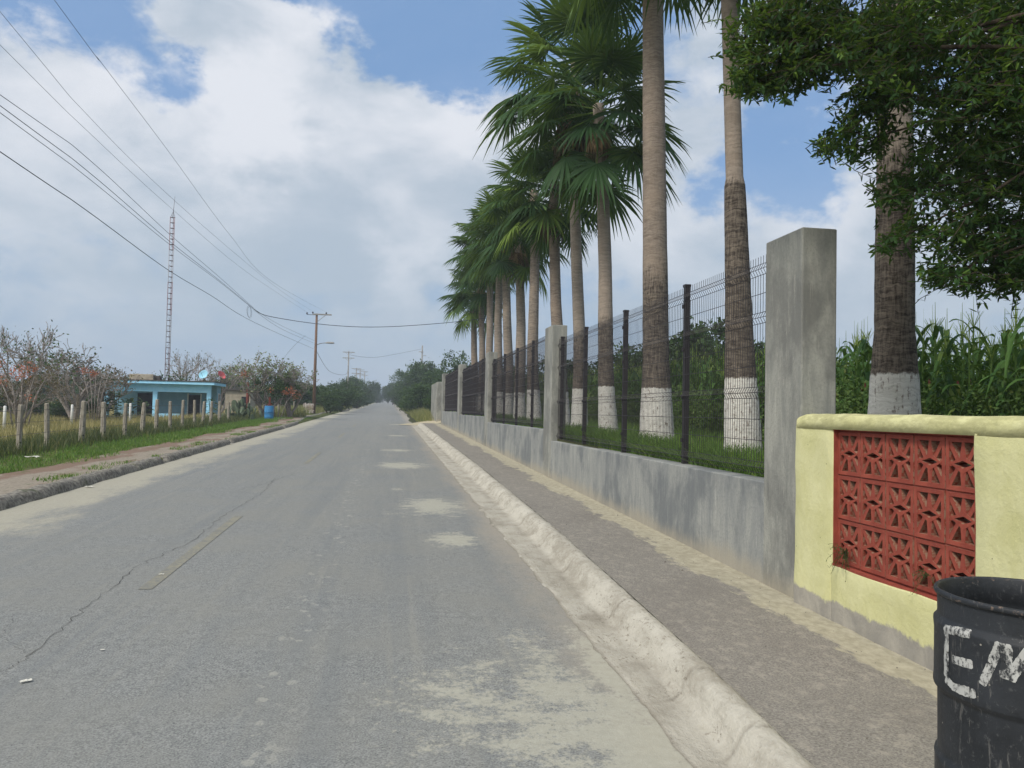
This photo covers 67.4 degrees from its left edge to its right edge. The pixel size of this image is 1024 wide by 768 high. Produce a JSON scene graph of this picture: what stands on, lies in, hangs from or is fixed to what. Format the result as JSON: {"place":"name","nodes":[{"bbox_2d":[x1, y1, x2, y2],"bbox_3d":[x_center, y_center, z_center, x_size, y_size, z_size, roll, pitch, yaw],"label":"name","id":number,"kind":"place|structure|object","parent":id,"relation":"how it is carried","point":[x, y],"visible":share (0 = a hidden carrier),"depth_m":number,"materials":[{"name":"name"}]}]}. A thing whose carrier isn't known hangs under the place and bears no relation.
{"place":"outdoors","nodes":[
{"label":"outdoors","id":0,"kind":"place"},
{"bbox_2d":[0,411,231,439],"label":"dry grass","id":1,"kind":"structure","parent":0,"point":[35,418],"depth_m":39.61,"materials":[{"name":"beige plant"}]},
{"bbox_2d":[0,415,309,494],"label":"path","id":2,"kind":"structure","parent":0,"point":[11,482],"depth_m":16.87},
{"bbox_2d":[32,417,312,482],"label":"kerb grass","id":3,"kind":"structure","parent":2,"relation":"on","point":[101,468],"depth_m":16.43,"materials":[{"name":"green plant"}]},
{"bbox_2d":[0,401,692,767],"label":"road","id":4,"kind":"structure","parent":0,"point":[238,639],"depth_m":5.42,"materials":[{"name":"grey asphalt"}]},
{"bbox_2d":[0,407,358,510],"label":"kerb","id":5,"kind":"structure","parent":4,"relation":"on","point":[17,497],"depth_m":14.60,"materials":[{"name":"grey concrete"}]},
{"bbox_2d":[139,424,356,588],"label":"road markings","id":6,"kind":"object","parent":4,"relation":"on","point":[153,582],"visible":0.99,"depth_m":7.86,"materials":[{"name":"yellow paint"}]},
{"bbox_2d":[411,423,814,767],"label":"kerb","id":7,"kind":"structure","parent":4,"relation":"on","point":[703,713],"depth_m":5.02,"materials":[{"name":"grey concrete"}]},
{"bbox_2d":[0,400,784,739],"bbox_3d":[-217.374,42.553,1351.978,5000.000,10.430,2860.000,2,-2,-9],"label":"ground","id":8,"kind":"structure","parent":0,"point":[412,420],"depth_m":19.33,"materials":[{"name":"green plant"}]},
{"bbox_2d":[0,357,45,428],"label":"flowering shrub","id":9,"kind":"object","parent":8,"relation":"on","point":[19,374],"visible":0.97,"depth_m":35.73,"materials":[{"name":"brown plant"}]},
{"bbox_2d":[0,320,70,415],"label":"bare tree","id":10,"kind":"object","parent":8,"relation":"on","point":[7,345],"visible":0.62,"depth_m":47.22,"materials":[{"name":"brown plant"}]},
{"bbox_2d":[12,394,58,414],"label":"bush","id":11,"kind":"object","parent":8,"relation":"on","point":[40,410],"visible":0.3,"depth_m":54.92,"materials":[{"name":"green plant"}]},
{"bbox_2d":[0,361,74,423],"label":"bare tree","id":12,"kind":"object","parent":8,"relation":"on","point":[25,387],"visible":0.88,"depth_m":36.72,"materials":[{"name":"brown plant"}]},
{"bbox_2d":[3,337,123,421],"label":"bare tree","id":13,"kind":"object","parent":8,"relation":"on","point":[79,397],"visible":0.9,"depth_m":46.17,"materials":[{"name":"brown plant"}]},
{"bbox_2d":[38,401,88,417],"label":"bush","id":14,"kind":"object","parent":8,"relation":"on","point":[57,408],"visible":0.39,"depth_m":47.38,"materials":[{"name":"green plant"}]},
{"bbox_2d":[2,403,131,429],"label":"white post fence","id":15,"kind":"object","parent":8,"relation":"on","point":[71,415],"visible":0.79,"depth_m":40.71,"materials":[{"name":"paint"}]},
{"bbox_2d":[77,367,108,422],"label":"flowering shrub","id":16,"kind":"object","parent":8,"relation":"on","point":[82,370],"visible":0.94,"depth_m":45.59,"materials":[{"name":"brown plant"}]},
{"bbox_2d":[63,357,142,418],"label":"bare tree","id":17,"kind":"object","parent":8,"relation":"on","point":[108,390],"visible":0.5,"depth_m":51.36,"materials":[{"name":"brown plant"}]},
{"bbox_2d":[0,412,263,459],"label":"weeds","id":18,"kind":"object","parent":8,"relation":"on","point":[56,439],"visible":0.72,"depth_m":24.04,"materials":[{"name":"green plant"}]},
{"bbox_2d":[0,416,293,473],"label":"grass","id":19,"kind":"structure","parent":8,"relation":"on","point":[120,443],"depth_m":21.79,"materials":[{"name":"green plant"}]},
{"bbox_2d":[0,399,294,448],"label":"wire fence","id":20,"kind":"object","parent":8,"relation":"on","point":[82,424],"visible":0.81,"depth_m":25.45,"materials":[{"name":"grey"}]},
{"bbox_2d":[106,379,226,416],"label":"blue house","id":21,"kind":"structure","parent":8,"relation":"on","point":[165,392],"depth_m":58.35,"materials":[{"name":"paint"}]},
{"bbox_2d":[137,393,152,416],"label":"door","id":22,"kind":"structure","parent":21,"relation":"in","point":[146,397],"depth_m":58.47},
{"bbox_2d":[188,395,199,415],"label":"door","id":23,"kind":"structure","parent":21,"relation":"in","point":[191,397],"depth_m":59.00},
{"bbox_2d":[164,201,174,379],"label":"lattice mast","id":24,"kind":"object","parent":8,"relation":"on","point":[170,298],"visible":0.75,"depth_m":70.19,"materials":[{"name":"grey metal"}]},
{"bbox_2d":[164,348,217,380],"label":"bare tree","id":25,"kind":"object","parent":8,"relation":"on","point":[190,366],"visible":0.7,"depth_m":74.08,"materials":[{"name":"grey plant"}]},
{"bbox_2d":[199,355,259,412],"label":"bare tree","id":26,"kind":"object","parent":8,"relation":"on","point":[231,382],"visible":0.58,"depth_m":76.26,"materials":[{"name":"brown plant"}]},
{"bbox_2d":[223,389,256,411],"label":"block hut","id":27,"kind":"object","parent":8,"relation":"on","point":[231,395],"visible":0.33,"depth_m":64.15,"materials":[{"name":"paint"}]},
{"bbox_2d":[222,398,262,419],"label":"prickly pear","id":28,"kind":"object","parent":8,"relation":"on","point":[240,410],"visible":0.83,"depth_m":47.77,"materials":[{"name":"green plant"}]},
{"bbox_2d":[221,346,314,413],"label":"bare tree","id":29,"kind":"object","parent":8,"relation":"on","point":[262,377],"visible":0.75,"depth_m":54.31,"materials":[{"name":"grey plant"}]},
{"bbox_2d":[239,367,302,416],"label":"flowering shrub","id":30,"kind":"object","parent":8,"relation":"on","point":[280,388],"visible":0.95,"depth_m":54.06,"materials":[{"name":"green plant"}]},
{"bbox_2d":[253,355,318,416],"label":"bare tree","id":31,"kind":"object","parent":8,"relation":"on","point":[288,405],"visible":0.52,"depth_m":55.48,"materials":[{"name":"brown plant"}]},
{"bbox_2d":[234,404,352,416],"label":"roadside weeds","id":32,"kind":"object","parent":8,"relation":"on","point":[299,411],"visible":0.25,"depth_m":61.83,"materials":[{"name":"green plant"}]},
{"bbox_2d":[277,381,322,407],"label":"bush","id":33,"kind":"object","parent":8,"relation":"on","point":[308,397],"visible":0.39,"depth_m":81.02,"materials":[{"name":"green plant"}]},
{"bbox_2d":[306,312,333,413],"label":"utility pole","id":34,"kind":"object","parent":8,"relation":"on","point":[315,368],"visible":0.99,"depth_m":70.38,"materials":[{"name":"brown wood"}]},
{"bbox_2d":[0,45,296,305],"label":"power line","id":35,"kind":"object","parent":34,"relation":"attached to","point":[96,139],"visible":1,"depth_m":17.43,"materials":[{"name":"grey metal"}]},
{"bbox_2d":[316,390,345,412],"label":"bush","id":36,"kind":"object","parent":8,"relation":"on","point":[328,401],"visible":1,"depth_m":73.84,"materials":[{"name":"green plant"}]},
{"bbox_2d":[326,381,362,402],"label":"leafy tree","id":37,"kind":"object","parent":8,"relation":"on","point":[340,385],"visible":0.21,"depth_m":102.90,"materials":[{"name":"green plant"}]},
{"bbox_2d":[328,387,361,410],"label":"bush","id":38,"kind":"object","parent":8,"relation":"on","point":[349,395],"visible":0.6,"depth_m":87.27,"materials":[{"name":"green plant"}]},
{"bbox_2d":[336,375,372,400],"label":"leafy tree","id":39,"kind":"object","parent":8,"relation":"on","point":[360,384],"visible":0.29,"depth_m":145.69,"materials":[{"name":"green plant"}]},
{"bbox_2d":[350,390,370,408],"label":"bush","id":40,"kind":"object","parent":8,"relation":"on","point":[360,402],"visible":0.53,"depth_m":117.41,"materials":[{"name":"green plant"}]},
{"bbox_2d":[361,380,381,402],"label":"leafy tree","id":41,"kind":"object","parent":8,"relation":"on","point":[374,386],"visible":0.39,"depth_m":205.46,"materials":[{"name":"green plant"}]},
{"bbox_2d":[393,364,412,396],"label":"leafy tree","id":42,"kind":"object","parent":8,"relation":"on","point":[401,376],"visible":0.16,"depth_m":133.36,"materials":[{"name":"green plant"}]},
{"bbox_2d":[395,380,430,411],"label":"bush","id":43,"kind":"object","parent":8,"relation":"on","point":[419,393],"visible":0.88,"depth_m":80.15,"materials":[{"name":"green plant"}]},
{"bbox_2d":[402,404,433,421],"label":"bank weeds","id":44,"kind":"object","parent":8,"relation":"on","point":[421,415],"visible":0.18,"depth_m":62.47,"materials":[{"name":"green plant"}]},
{"bbox_2d":[403,358,438,388],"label":"leafy tree","id":45,"kind":"object","parent":8,"relation":"on","point":[415,371],"visible":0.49,"depth_m":117.67,"materials":[{"name":"green plant"}]},
{"bbox_2d":[419,366,447,392],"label":"leafy tree","id":46,"kind":"object","parent":8,"relation":"on","point":[437,375],"visible":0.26,"depth_m":87.77,"materials":[{"name":"green plant"}]},
{"bbox_2d":[431,382,441,421],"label":"wall stub","id":47,"kind":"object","parent":8,"relation":"on","point":[436,391],"depth_m":50.77,"materials":[{"name":"paint"}]},
{"bbox_2d":[438,349,470,373],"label":"leafy tree","id":48,"kind":"object","parent":8,"relation":"on","point":[457,362],"visible":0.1,"depth_m":94.64,"materials":[{"name":"green plant"}]},
{"bbox_2d":[436,271,502,405],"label":"palm tree","id":49,"kind":"object","parent":8,"relation":"on","point":[470,316],"visible":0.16,"depth_m":50.15,"materials":[{"name":"green plant"}]},
{"bbox_2d":[444,215,515,357],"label":"palm tree","id":50,"kind":"object","parent":8,"relation":"on","point":[489,338],"visible":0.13,"depth_m":42.36,"materials":[{"name":"green plant"}]},
{"bbox_2d":[446,262,515,410],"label":"palm tree","id":51,"kind":"object","parent":8,"relation":"on","point":[461,298],"visible":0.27,"depth_m":46.17,"materials":[{"name":"green plant"}]},
{"bbox_2d":[452,194,539,413],"bbox_3d":[-0.673,-4.144,38.635,5.018,11.658,5.092,2,-2,-9],"label":"palm tree","id":52,"kind":"object","parent":8,"relation":"on","point":[498,324],"visible":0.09,"depth_m":38.60,"materials":[{"name":"green plant"}]},
{"bbox_2d":[458,187,549,413],"bbox_3d":[-0.231,-3.936,35.950,4.835,11.155,4.755,3,-3,-42],"label":"palm tree","id":53,"kind":"object","parent":8,"relation":"on","point":[507,330],"visible":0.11,"depth_m":35.86,"materials":[{"name":"green plant"}]},
{"bbox_2d":[459,193,570,417],"bbox_3d":[0.074,-3.450,32.868,4.636,10.061,4.471,0,-3,38],"label":"palm tree","id":54,"kind":"object","parent":8,"relation":"on","point":[516,266],"visible":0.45,"depth_m":32.46,"materials":[{"name":"green plant"}]},
{"bbox_2d":[468,144,591,419],"bbox_3d":[0.643,-3.915,29.648,4.909,10.868,4.328,0,-2,25],"label":"palm tree","id":55,"kind":"object","parent":8,"relation":"on","point":[496,212],"visible":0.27,"depth_m":29.25,"materials":[{"name":"green plant"}]},
{"bbox_2d":[489,139,597,423],"bbox_3d":[1.190,-3.382,24.752,4.151,9.608,4.048,3,-3,-37],"label":"palm tree","id":56,"kind":"object","parent":8,"relation":"on","point":[549,229],"visible":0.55,"depth_m":24.60,"materials":[{"name":"green plant"}]},
{"bbox_2d":[472,0,669,425],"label":"palm tree","id":57,"kind":"object","parent":8,"relation":"on","point":[537,41],"visible":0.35,"depth_m":22.34,"materials":[{"name":"green plant"}]},
{"bbox_2d":[498,19,691,431],"bbox_3d":[2.164,-3.962,19.913,5.016,10.592,5.304,2,-2,-9],"label":"palm tree","id":58,"kind":"object","parent":8,"relation":"on","point":[595,166],"visible":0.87,"depth_m":19.28,"materials":[{"name":"green plant"}]},
{"bbox_2d":[589,341,642,377],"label":"leafy tree","id":59,"kind":"object","parent":8,"relation":"on","point":[636,357],"visible":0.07,"depth_m":39.23,"materials":[{"name":"green plant"}]},
{"bbox_2d":[441,227,836,598],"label":"concrete wall","id":60,"kind":"structure","parent":8,"relation":"on","point":[743,523],"depth_m":6.87,"materials":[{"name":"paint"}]},
{"bbox_2d":[444,368,457,411],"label":"fence","id":61,"kind":"object","parent":60,"relation":"on","point":[451,388],"visible":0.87,"depth_m":41.40,"materials":[{"name":"black metal"}]},
{"bbox_2d":[461,358,485,415],"bbox_3d":[-1.504,0.210,30.710,0.127,2.145,9.485,2,-2,-9],"label":"fence","id":62,"kind":"object","parent":60,"relation":"on","point":[471,380],"visible":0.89,"depth_m":30.58,"materials":[{"name":"black metal"}]},
{"bbox_2d":[491,337,544,426],"bbox_3d":[0.106,0.078,20.663,0.127,2.100,9.235,2,-2,-9],"label":"fence","id":63,"kind":"object","parent":60,"relation":"on","point":[520,378],"visible":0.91,"depth_m":20.26,"materials":[{"name":"black metal"}]},
{"bbox_2d":[556,255,765,474],"bbox_3d":[1.653,-0.039,11.009,0.127,2.100,8.785,2,-2,-9],"label":"fence","id":64,"kind":"object","parent":60,"relation":"on","point":[616,420],"visible":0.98,"depth_m":9.46,"materials":[{"name":"black metal"}]},
{"bbox_2d":[615,332,681,379],"bbox_3d":[7.242,-0.251,37.455,4.964,4.581,4.822,1,-2,12],"label":"leafy tree","id":65,"kind":"object","parent":8,"relation":"on","point":[629,359],"visible":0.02,"depth_m":37.73,"materials":[{"name":"green plant"}]},
{"bbox_2d":[563,0,760,438],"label":"palm tree","id":66,"kind":"object","parent":8,"relation":"on","point":[655,272],"visible":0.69,"depth_m":15.85,"materials":[{"name":"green plant"}]},
{"bbox_2d":[669,310,756,374],"bbox_3d":[9.238,-0.683,35.996,5.332,5.708,4.792,3,-3,-41],"label":"leafy tree","id":67,"kind":"object","parent":8,"relation":"on","point":[699,344],"visible":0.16,"depth_m":35.49,"materials":[{"name":"green plant"}]},
{"bbox_2d":[627,0,815,452],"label":"palm tree","id":68,"kind":"object","parent":8,"relation":"on","point":[736,232],"visible":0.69,"depth_m":12.00,"materials":[{"name":"brown plant"}]},
{"bbox_2d":[525,361,1023,437],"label":"edge weeds","id":69,"kind":"object","parent":8,"relation":"on","point":[841,408],"visible":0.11,"depth_m":12.68,"materials":[{"name":"green plant"}]},
{"bbox_2d":[525,333,1023,433],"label":"cornfield","id":70,"kind":"structure","parent":8,"relation":"on","point":[715,379],"depth_m":21.36,"materials":[{"name":"green plant"}]},
{"bbox_2d":[740,0,941,414],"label":"palm tree","id":71,"kind":"object","parent":8,"relation":"on","point":[894,385],"visible":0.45,"depth_m":8.40,"materials":[{"name":"brown plant"}]},
{"bbox_2d":[838,343,852,413],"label":"corn plant","id":72,"kind":"object","parent":8,"relation":"on","point":[843,350],"visible":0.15,"depth_m":15.28,"materials":[{"name":"green plant"}]},
{"bbox_2d":[836,336,870,410],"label":"corn plant","id":73,"kind":"object","parent":8,"relation":"on","point":[857,363],"visible":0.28,"depth_m":13.89,"materials":[{"name":"green plant"}]},
{"bbox_2d":[837,320,870,413],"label":"corn plant","id":74,"kind":"object","parent":8,"relation":"on","point":[849,360],"visible":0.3,"depth_m":14.20,"materials":[{"name":"green plant"}]},
{"bbox_2d":[848,332,871,413],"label":"corn plant","id":75,"kind":"object","parent":8,"relation":"on","point":[860,367],"visible":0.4,"depth_m":13.50,"materials":[{"name":"green plant"}]},
{"bbox_2d":[852,323,873,413],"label":"corn plant","id":76,"kind":"object","parent":8,"relation":"on","point":[867,364],"visible":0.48,"depth_m":13.38,"materials":[{"name":"green plant"}]},
{"bbox_2d":[704,0,1023,318],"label":"oak tree","id":77,"kind":"object","parent":8,"relation":"on","point":[882,58],"visible":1,"depth_m":5.37,"materials":[{"name":"green plant"}]},
{"bbox_2d":[794,414,1023,670],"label":"yellow wall","id":78,"kind":"structure","parent":8,"relation":"on","point":[891,503],"depth_m":4.80,"materials":[{"name":"paint"}]},
{"bbox_2d":[826,544,848,581],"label":"weed","id":79,"kind":"object","parent":78,"relation":"attached to","point":[842,553],"visible":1,"depth_m":5.36,"materials":[{"name":"green plant"}]},
{"bbox_2d":[916,323,943,414],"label":"corn plant","id":80,"kind":"object","parent":8,"relation":"on","point":[922,333],"visible":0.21,"depth_m":12.19,"materials":[{"name":"green plant"}]},
{"bbox_2d":[915,323,952,413],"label":"corn plant","id":81,"kind":"object","parent":8,"relation":"on","point":[922,340],"visible":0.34,"depth_m":12.11,"materials":[{"name":"green plant"}]},
{"bbox_2d":[915,305,967,413],"bbox_3d":[7.194,0.043,13.080,1.094,2.798,0.362,0,-2,22],"label":"corn plant","id":82,"kind":"object","parent":8,"relation":"on","point":[931,348],"visible":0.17,"depth_m":13.09,"materials":[{"name":"green plant"}]},
{"bbox_2d":[919,314,965,415],"bbox_3d":[6.477,-0.014,11.793,0.349,2.499,1.184,2,-2,-14],"label":"corn plant","id":83,"kind":"object","parent":8,"relation":"on","point":[936,331],"visible":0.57,"depth_m":11.78,"materials":[{"name":"green plant"}]},
{"bbox_2d":[925,338,971,415],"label":"corn plant","id":84,"kind":"object","parent":8,"relation":"on","point":[932,366],"visible":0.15,"depth_m":12.49,"materials":[{"name":"green plant"}]},
{"bbox_2d":[924,319,975,415],"bbox_3d":[6.508,0.256,11.443,1.019,2.462,0.455,2,-2,-22],"label":"corn plant","id":85,"kind":"object","parent":8,"relation":"on","point":[939,359],"visible":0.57,"depth_m":11.50,"materials":[{"name":"green plant"}]},
{"bbox_2d":[929,340,986,415],"bbox_3d":[7.127,0.161,12.288,1.032,2.179,0.304,-1,-3,40],"label":"corn plant","id":86,"kind":"object","parent":8,"relation":"on","point":[955,351],"visible":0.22,"depth_m":12.29,"materials":[{"name":"green plant"}]},
{"bbox_2d":[923,303,994,415],"bbox_3d":[6.606,0.011,11.256,1.148,2.423,0.338,1,-2,-1],"label":"corn plant","id":87,"kind":"object","parent":8,"relation":"on","point":[958,387],"visible":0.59,"depth_m":11.28,"materials":[{"name":"green plant"}]},
{"bbox_2d":[934,327,997,415],"bbox_3d":[6.572,0.084,11.042,0.304,2.203,0.947,3,-3,-41],"label":"corn plant","id":88,"kind":"object","parent":8,"relation":"on","point":[967,360],"visible":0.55,"depth_m":11.05,"materials":[{"name":"green plant"}]},
{"bbox_2d":[943,296,1000,415],"bbox_3d":[7.233,0.021,11.982,1.093,2.794,0.362,0,-2,20],"label":"corn plant","id":89,"kind":"object","parent":8,"relation":"on","point":[975,339],"visible":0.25,"depth_m":11.99,"materials":[{"name":"green plant"}]},
{"bbox_2d":[953,314,994,415],"bbox_3d":[7.763,0.129,12.760,1.018,2.604,0.337,2,-2,-11],"label":"corn plant","id":90,"kind":"object","parent":8,"relation":"on","point":[980,357],"visible":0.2,"depth_m":12.80,"materials":[{"name":"green plant"}]},
{"bbox_2d":[952,344,1023,415],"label":"corn plant","id":91,"kind":"object","parent":8,"relation":"on","point":[991,369],"visible":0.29,"depth_m":10.81,"materials":[{"name":"green plant"}]},
{"bbox_2d":[979,342,1002,413],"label":"corn plant","id":92,"kind":"object","parent":8,"relation":"on","point":[994,357],"visible":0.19,"depth_m":11.65,"materials":[{"name":"green plant"}]},
{"bbox_2d":[966,306,1023,415],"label":"corn plant","id":93,"kind":"object","parent":8,"relation":"on","point":[998,366],"visible":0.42,"depth_m":10.33,"materials":[{"name":"green plant"}]},
{"bbox_2d":[974,333,1023,415],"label":"corn plant","id":94,"kind":"object","parent":8,"relation":"on","point":[985,371],"visible":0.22,"depth_m":11.52,"materials":[{"name":"green plant"}]},
{"bbox_2d":[976,297,1023,415],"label":"corn plant","id":95,"kind":"object","parent":8,"relation":"on","point":[1017,336],"visible":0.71,"depth_m":10.10,"materials":[{"name":"green plant"}]},
{"bbox_2d":[994,320,1018,415],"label":"corn plant","id":96,"kind":"object","parent":8,"relation":"on","point":[1004,338],"visible":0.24,"depth_m":10.43,"materials":[{"name":"green plant"}]},
{"bbox_2d":[1002,326,1023,415],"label":"corn plant","id":97,"kind":"object","parent":8,"relation":"on","point":[1011,383],"visible":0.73,"depth_m":9.89,"materials":[{"name":"green plant"}]},
{"bbox_3d":[-5.685,-3.795,-6.868,1.800,10.500,0.320,2,-2,-9],"label":"utility pole","id":98,"kind":"object","parent":8,"relation":"on","visible":0},
{"bbox_2d":[1,95,249,304],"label":"power line","id":99,"kind":"object","parent":98,"relation":"attached to","point":[110,178],"visible":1,"depth_m":18.31,"materials":[{"name":"grey metal"}]},
{"bbox_2d":[0,105,253,308],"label":"power line","id":100,"kind":"object","parent":98,"relation":"attached to","point":[108,188],"visible":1,"depth_m":18.31,"materials":[{"name":"grey metal"}]},
{"bbox_2d":[1,113,252,308],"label":"power line","id":101,"kind":"object","parent":98,"relation":"attached to","point":[109,195],"visible":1,"depth_m":18.64,"materials":[{"name":"grey metal"}]},
{"bbox_2d":[0,151,310,347],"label":"power line","id":102,"kind":"object","parent":98,"relation":"attached to","point":[119,234],"visible":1,"depth_m":18.62,"materials":[{"name":"grey metal"}]},
{"bbox_2d":[0,0,1023,398],"label":"sky","id":103,"kind":"structure","parent":0,"point":[334,142],"materials":[{"name":"blue"}]},
{"bbox_2d":[423,423,936,767],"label":"sidewalk","id":104,"kind":"structure","parent":0,"point":[840,711],"depth_m":4.92,"materials":[{"name":"concrete"}]},
{"bbox_2d":[933,576,1023,767],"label":"oil drum","id":105,"kind":"object","parent":104,"relation":"on","point":[978,674],"visible":1,"depth_m":2.50,"materials":[{"name":"black paint"}]},
{"bbox_2d":[451,411,971,476],"bbox_3d":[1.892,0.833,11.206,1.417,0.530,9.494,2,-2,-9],"label":"long grass","id":106,"kind":"structure","parent":0,"point":[616,435],"depth_m":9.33,"materials":[{"name":"green plant"}]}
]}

